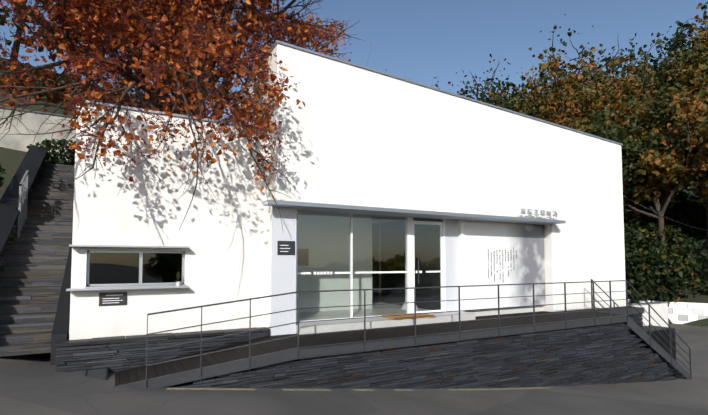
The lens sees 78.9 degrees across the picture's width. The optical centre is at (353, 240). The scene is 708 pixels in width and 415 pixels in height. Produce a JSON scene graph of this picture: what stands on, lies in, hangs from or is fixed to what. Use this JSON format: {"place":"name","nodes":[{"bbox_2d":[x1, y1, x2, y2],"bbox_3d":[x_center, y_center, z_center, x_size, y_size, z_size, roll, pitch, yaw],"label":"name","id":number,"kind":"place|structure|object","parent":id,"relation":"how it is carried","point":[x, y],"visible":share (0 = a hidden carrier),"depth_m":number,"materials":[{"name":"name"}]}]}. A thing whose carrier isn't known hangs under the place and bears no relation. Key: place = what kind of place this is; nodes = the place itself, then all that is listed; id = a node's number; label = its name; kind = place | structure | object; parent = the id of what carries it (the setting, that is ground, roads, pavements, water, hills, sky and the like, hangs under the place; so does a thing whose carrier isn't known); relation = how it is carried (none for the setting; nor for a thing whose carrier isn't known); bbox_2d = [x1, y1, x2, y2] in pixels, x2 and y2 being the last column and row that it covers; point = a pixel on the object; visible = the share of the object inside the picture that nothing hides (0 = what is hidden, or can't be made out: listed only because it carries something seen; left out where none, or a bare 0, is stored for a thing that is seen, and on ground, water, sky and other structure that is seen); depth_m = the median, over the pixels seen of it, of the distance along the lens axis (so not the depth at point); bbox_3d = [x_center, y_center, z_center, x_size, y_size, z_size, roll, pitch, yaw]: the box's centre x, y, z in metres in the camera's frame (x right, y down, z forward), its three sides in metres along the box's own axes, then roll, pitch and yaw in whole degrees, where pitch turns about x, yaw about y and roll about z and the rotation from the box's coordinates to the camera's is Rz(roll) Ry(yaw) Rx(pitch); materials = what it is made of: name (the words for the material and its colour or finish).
{"place":"outdoors","nodes":[
{"label":"outdoors","id":0,"kind":"place"},
{"bbox_2d":[102,294,122,303],"bbox_3d":[-4.884,1.177,8.702,0.360,0.170,0.002,2,-3,-28],"label":"sign lettering","id":1,"kind":"object","parent":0,"point":[113,298],"depth_m":8.71},
{"bbox_2d":[0,57,707,414],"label":"ground","id":2,"kind":"structure","parent":0,"point":[34,385],"depth_m":8.28,"materials":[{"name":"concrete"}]},
{"bbox_2d":[0,8,24,30],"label":"tree","id":3,"kind":"object","parent":2,"relation":"on","point":[2,22],"depth_m":18.44,"materials":[{"name":"plant"}]},
{"bbox_2d":[0,146,74,365],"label":"outdoor staircase","id":4,"kind":"structure","parent":2,"relation":"on","point":[34,319],"depth_m":10.34,"materials":[{"name":"grey stone"}]},
{"bbox_2d":[17,170,28,236],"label":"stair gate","id":5,"kind":"structure","parent":4,"relation":"on","point":[23,198],"depth_m":11.42,"materials":[{"name":"grey metal"}]},
{"bbox_2d":[0,108,75,161],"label":"concrete retaining wall","id":6,"kind":"structure","parent":2,"relation":"on","point":[32,121],"depth_m":15.86,"materials":[{"name":"white concrete"}]},
{"bbox_2d":[0,106,73,117],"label":"wall coping","id":7,"kind":"object","parent":6,"relation":"on","point":[37,112],"visible":0.22,"depth_m":15.97,"materials":[{"name":"grey concrete"}]},
{"bbox_2d":[0,0,82,64],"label":"tree","id":8,"kind":"object","parent":2,"relation":"on","point":[16,44],"depth_m":22.36,"materials":[{"name":"orange plant"}]},
{"bbox_2d":[0,63,182,186],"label":"shrubs","id":9,"kind":"object","parent":2,"relation":"on","point":[69,154],"visible":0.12,"depth_m":16.93,"materials":[{"name":"green plant"}]},
{"bbox_2d":[55,327,269,371],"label":"stone wall","id":10,"kind":"structure","parent":2,"relation":"on","point":[116,353],"depth_m":8.49,"materials":[{"name":"grey stone"}]},
{"bbox_2d":[69,104,269,339],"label":"block walls","id":11,"kind":"structure","parent":2,"relation":"on","point":[224,236],"depth_m":9.34,"materials":[{"name":"paint"}]},
{"bbox_2d":[99,292,126,305],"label":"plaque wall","id":12,"kind":"structure","parent":11,"relation":"attached to","point":[123,297],"depth_m":8.70,"materials":[{"name":"grey metal"}]},
{"bbox_2d":[66,245,189,290],"bbox_3d":[-4.593,0.547,8.878,2.190,0.885,0.390,2,-3,-28],"label":"window frame","id":13,"kind":"object","parent":11,"relation":"attached to","point":[130,286],"visible":0.98,"depth_m":8.87,"materials":[{"name":"white metal"}]},
{"bbox_2d":[89,252,181,283],"bbox_3d":[-4.567,0.575,9.082,1.740,0.640,0.025,2,-3,-28],"label":"window glass","id":14,"kind":"object","parent":13,"relation":"in","point":[113,268],"visible":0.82,"depth_m":9.03,"materials":[{"name":"glass"}]},
{"bbox_2d":[76,100,268,129],"bbox_3d":[-4.727,-2.662,11.219,4.000,0.050,3.990,2,-3,-28],"label":"roof coping","id":15,"kind":"object","parent":11,"relation":"on","point":[151,111],"visible":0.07,"depth_m":9.24,"materials":[{"name":"silver metal"}]},
{"bbox_2d":[0,0,360,229],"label":"autumn tree","id":16,"kind":"object","parent":2,"relation":"on","point":[178,53],"depth_m":9.64,"materials":[{"name":"orange plant"}]},
{"bbox_2d":[166,387,549,390],"bbox_3d":[1.083,3.190,9.313,9.500,1.279,0.120,2,-3,-28],"label":"yellow road line","id":17,"kind":"object","parent":2,"relation":"on","point":[331,390],"visible":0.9,"depth_m":8.34,"materials":[{"name":"paint"}]},
{"bbox_2d":[114,306,640,385],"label":"deck planks","id":18,"kind":"object","parent":2,"relation":"on","point":[135,374],"visible":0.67,"depth_m":9.35,"materials":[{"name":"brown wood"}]},
{"bbox_2d":[296,311,474,334],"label":"threshold slab","id":19,"kind":"structure","parent":18,"relation":"on","point":[334,325],"depth_m":10.77,"materials":[{"name":"concrete"}]},
{"bbox_2d":[382,313,435,319],"bbox_3d":[1.452,2.008,11.511,1.384,0.043,0.737,2,-3,-28],"label":"door mat","id":20,"kind":"object","parent":19,"relation":"on","point":[408,316],"depth_m":11.29,"materials":[{"name":"brown fabric"}]},
{"bbox_2d":[112,307,644,387],"bbox_3d":[3.403,2.455,11.256,16.950,0.492,1.050,2,-3,-28],"label":"ramp edge","id":21,"kind":"object","parent":2,"relation":"on","point":[265,360],"visible":0.79,"depth_m":8.93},
{"bbox_2d":[145,279,691,387],"bbox_3d":[3.962,3.042,11.614,17.354,3.791,1.185,2,-3,-28],"label":"railing","id":22,"kind":"object","parent":21,"relation":"attached to","point":[593,301],"visible":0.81,"depth_m":9.66,"materials":[{"name":"metal"}]},
{"bbox_2d":[234,43,625,334],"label":"block walls","id":23,"kind":"structure","parent":2,"relation":"on","point":[363,137],"depth_m":12.39,"materials":[{"name":"paint"}]},
{"bbox_2d":[297,302,542,320],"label":"lobby floor","id":24,"kind":"structure","parent":23,"relation":"in","point":[486,312],"depth_m":13.23,"materials":[{"name":"grey"}]},
{"bbox_2d":[297,211,440,311],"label":"lobby walls","id":25,"kind":"structure","parent":24,"relation":"on","point":[307,279],"depth_m":13.12,"materials":[{"name":"white paint"}]},
{"bbox_2d":[401,217,417,309],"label":"lobby column","id":26,"kind":"structure","parent":24,"relation":"on","point":[404,305],"depth_m":13.44,"materials":[{"name":"white paint"}]},
{"bbox_2d":[233,40,622,144],"bbox_3d":[3.208,-4.095,15.300,13.850,0.680,4.510,2,-3,-28],"label":"roof coping","id":27,"kind":"object","parent":23,"relation":"on","point":[374,70],"visible":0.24,"depth_m":12.12,"materials":[{"name":"silver metal"}]},
{"bbox_2d":[464,220,545,309],"bbox_3d":[4.876,0.765,13.774,3.650,2.720,0.030,2,-3,-28],"label":"wall panel","id":28,"kind":"object","parent":23,"relation":"attached to","point":[525,241],"visible":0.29,"depth_m":13.70,"materials":[{"name":"white paint"}]},
{"bbox_2d":[488,247,516,282],"bbox_3d":[4.734,0.769,13.677,1.294,1.130,0.002,2,-3,-28],"label":"wall lettering","id":29,"kind":"object","parent":28,"relation":"attached to","point":[500,263],"visible":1,"depth_m":13.63,"materials":[{"name":"grey metal"}]},
{"bbox_2d":[623,196,703,229],"bbox_3d":[31.722,-2.767,36.127,57.925,4.974,0.107,3,-4,-42],"label":"overhead cable","id":30,"kind":"object","parent":23,"relation":"attached to","point":[660,214],"visible":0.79,"depth_m":20.55,"materials":[{"name":"metal"}]},
{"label":"roof soil","id":31,"kind":"object","parent":23,"relation":"attached to","visible":0},
{"bbox_2d":[289,42,597,132],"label":"roof grasses","id":32,"kind":"object","parent":31,"relation":"on","point":[412,78],"visible":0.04,"depth_m":13.18,"materials":[{"name":"green plant"}]},
{"bbox_2d":[434,54,537,109],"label":"tall bare tree","id":33,"kind":"object","parent":2,"relation":"on","point":[507,88],"depth_m":53.16,"materials":[{"name":"plant"}]},
{"bbox_2d":[475,79,518,111],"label":"hill tree","id":34,"kind":"object","parent":2,"relation":"on","point":[494,95],"depth_m":46.41,"materials":[{"name":"green plant"}]},
{"bbox_2d":[459,85,546,116],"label":"hill tree","id":35,"kind":"object","parent":2,"relation":"on","point":[488,100],"depth_m":45.30,"materials":[{"name":"plant"}]},
{"bbox_2d":[504,84,534,112],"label":"hill tree","id":36,"kind":"object","parent":2,"relation":"on","point":[515,90],"depth_m":58.20,"materials":[{"name":"green plant"}]},
{"bbox_2d":[487,78,559,105],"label":"hill tree","id":37,"kind":"object","parent":2,"relation":"on","point":[508,84],"depth_m":76.63,"materials":[{"name":"plant"}]},
{"bbox_2d":[452,14,637,112],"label":"tall bare tree","id":38,"kind":"object","parent":2,"relation":"on","point":[606,59],"depth_m":49.49,"materials":[{"name":"brown plant"}]},
{"bbox_2d":[515,46,632,105],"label":"hill tree","id":39,"kind":"object","parent":2,"relation":"on","point":[591,70],"depth_m":60.94,"materials":[{"name":"green plant"}]},
{"bbox_2d":[514,55,661,113],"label":"hill tree","id":40,"kind":"object","parent":2,"relation":"on","point":[609,64],"depth_m":50.85,"materials":[{"name":"orange plant"}]},
{"bbox_2d":[559,75,638,125],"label":"hill tree","id":41,"kind":"object","parent":2,"relation":"on","point":[592,88],"depth_m":46.27,"materials":[{"name":"plant"}]},
{"bbox_2d":[506,49,707,134],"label":"hill tree","id":42,"kind":"object","parent":2,"relation":"on","point":[549,113],"depth_m":42.55,"materials":[{"name":"plant"}]},
{"bbox_2d":[525,49,706,159],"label":"hill tree","id":43,"kind":"object","parent":2,"relation":"on","point":[631,101],"depth_m":39.74,"materials":[{"name":"orange plant"}]},
{"bbox_2d":[576,104,665,200],"bbox_3d":[20.011,-3.905,39.065,9.613,14.194,13.913,2,-3,-28],"label":"hill tree","id":44,"kind":"object","parent":2,"relation":"on","point":[610,133],"depth_m":34.66,"materials":[{"name":"plant"}]},
{"bbox_2d":[534,18,707,134],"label":"tall bare tree","id":45,"kind":"object","parent":2,"relation":"on","point":[641,52],"depth_m":46.19,"materials":[{"name":"plant"}]},
{"bbox_2d":[628,313,642,326],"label":"wall","id":46,"kind":"structure","parent":2,"relation":"on","point":[634,318],"depth_m":15.69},
{"bbox_2d":[635,68,662,80],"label":"hill tree","id":47,"kind":"object","parent":2,"relation":"on","point":[648,73],"visible":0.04,"depth_m":66.17,"materials":[{"name":"green plant"}]},
{"bbox_2d":[632,303,667,326],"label":"wall","id":48,"kind":"structure","parent":2,"relation":"on","point":[661,309],"depth_m":16.36,"materials":[{"name":"white paint"}]},
{"bbox_2d":[631,301,667,304],"bbox_3d":[11.302,2.382,16.422,1.990,0.035,0.310,2,-3,-28],"label":"wall coping","id":49,"kind":"object","parent":48,"relation":"on","point":[656,302],"visible":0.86,"depth_m":16.27,"materials":[{"name":"grey concrete"}]},
{"bbox_2d":[638,62,673,85],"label":"hill tree","id":50,"kind":"object","parent":2,"relation":"on","point":[657,74],"depth_m":55.98,"materials":[{"name":"green plant"}]},
{"bbox_2d":[623,316,690,378],"bbox_3d":[9.977,3.685,14.830,3.810,2.592,1.126,2,-3,-28],"label":"steel stair","id":51,"kind":"object","parent":2,"relation":"on","point":[679,371],"visible":0.35,"depth_m":14.32,"materials":[{"name":"grey metal"}]},
{"bbox_2d":[614,3,707,150],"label":"hill tree","id":52,"kind":"object","parent":2,"relation":"on","point":[693,69],"depth_m":40.36,"materials":[{"name":"green plant"}]},
{"bbox_2d":[622,79,707,272],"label":"hill tree","id":53,"kind":"object","parent":2,"relation":"on","point":[676,168],"depth_m":32.85,"materials":[{"name":"green plant"}]},
{"bbox_2d":[622,77,707,262],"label":"hill tree","id":54,"kind":"object","parent":2,"relation":"on","point":[674,140],"depth_m":34.77,"materials":[{"name":"green plant"}]},
{"bbox_2d":[624,187,707,306],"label":"hill shrubs","id":55,"kind":"object","parent":2,"relation":"on","point":[646,258],"depth_m":32.07,"materials":[{"name":"green plant"}]},
{"bbox_2d":[628,56,706,193],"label":"hill tree","id":56,"kind":"object","parent":2,"relation":"on","point":[653,86],"depth_m":45.39,"materials":[{"name":"plant"}]},
{"bbox_2d":[628,299,707,323],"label":"stone retaining wall","id":57,"kind":"structure","parent":2,"relation":"on","point":[682,312],"depth_m":29.36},
{"bbox_2d":[646,21,707,75],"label":"hill tree","id":58,"kind":"object","parent":2,"relation":"on","point":[677,43],"depth_m":60.91,"materials":[{"name":"green plant"}]},
{"bbox_2d":[694,98,707,162],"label":"hill tree","id":59,"kind":"object","parent":2,"relation":"on","point":[704,130],"visible":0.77,"depth_m":29.99,"materials":[{"name":"green plant"}]},
{"bbox_2d":[694,2,707,50],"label":"hill tree","id":60,"kind":"object","parent":2,"relation":"on","point":[704,6],"visible":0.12,"depth_m":54.57,"materials":[{"name":"green plant"}]},
{"bbox_3d":[2.019,3.735,10.997,13.830,2.550,1.320,2,-3,-28],"label":"deck","id":61,"kind":"object","parent":2,"relation":"on","visible":0},
{"bbox_2d":[271,206,546,335],"bbox_3d":[2.266,1.051,12.288,9.680,3.540,0.520,2,-3,-28],"label":"entrance surround","id":62,"kind":"object","parent":61,"relation":"on","point":[283,273],"visible":0.6,"depth_m":9.99,"materials":[{"name":"grey paint"}]},
{"bbox_2d":[277,241,294,254],"bbox_3d":[-1.566,0.169,9.964,0.430,0.330,0.005,2,-3,-28],"label":"wall sign","id":63,"kind":"object","parent":62,"relation":"attached to","point":[291,246],"visible":1,"depth_m":9.96,"materials":[{"name":"grey metal"}]},
{"bbox_2d":[296,210,464,321],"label":"glazing frames","id":64,"kind":"structure","parent":62,"relation":"attached to","point":[410,269],"depth_m":12.16,"materials":[{"name":"white metal"}]},
{"bbox_2d":[297,211,440,320],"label":"glass panes","id":65,"kind":"structure","parent":64,"relation":"in","point":[359,261],"depth_m":11.41,"materials":[{"name":"clear glass"}]},
{"bbox_2d":[297,271,440,274],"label":"glazing strips","id":66,"kind":"object","parent":65,"relation":"attached to","point":[364,272],"visible":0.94,"depth_m":11.44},
{"bbox_2d":[263,201,561,223],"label":"canopy slab","id":67,"kind":"structure","parent":62,"relation":"attached to","point":[265,203],"depth_m":11.33,"materials":[{"name":"grey concrete"}]},
{"bbox_2d":[520,209,556,219],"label":"canopy sign letters","id":68,"kind":"object","parent":67,"relation":"on","point":[548,213],"visible":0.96,"depth_m":13.78,"materials":[{"name":"silver metal"}]},
{"bbox_2d":[264,200,565,222],"bbox_3d":[2.447,-0.728,11.956,10.040,0.090,0.432,2,-3,-28],"label":"canopy flashing","id":69,"kind":"object","parent":62,"relation":"attached to","point":[281,202],"visible":0.96,"depth_m":11.06,"materials":[{"name":"grey metal"}]},
{"bbox_3d":[-4.646,2.587,7.747,0.340,0.250,0.910,2,-3,-28],"label":"drain pit","id":70,"kind":"object","parent":2,"relation":"on","visible":0},
{"bbox_2d":[85,368,108,379],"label":"stone block","id":71,"kind":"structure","parent":70,"relation":"on","point":[101,374],"depth_m":7.83,"materials":[{"name":"stone"}]},
{"bbox_2d":[0,0,707,120],"label":"sky","id":72,"kind":"structure","parent":0,"point":[422,41],"materials":[{"name":"blue"}]},
{"bbox_2d":[298,218,439,309],"bbox_3d":[-0.128,0.678,13.429,4.250,2.900,3.525,2,-3,-28],"label":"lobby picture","id":73,"kind":"object","parent":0,"point":[394,296],"depth_m":14.51},
{"bbox_2d":[170,322,677,388],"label":"stone retaining wall","id":74,"kind":"structure","parent":0,"point":[614,353],"depth_m":10.72,"materials":[{"name":"grey stone"}]}
]}

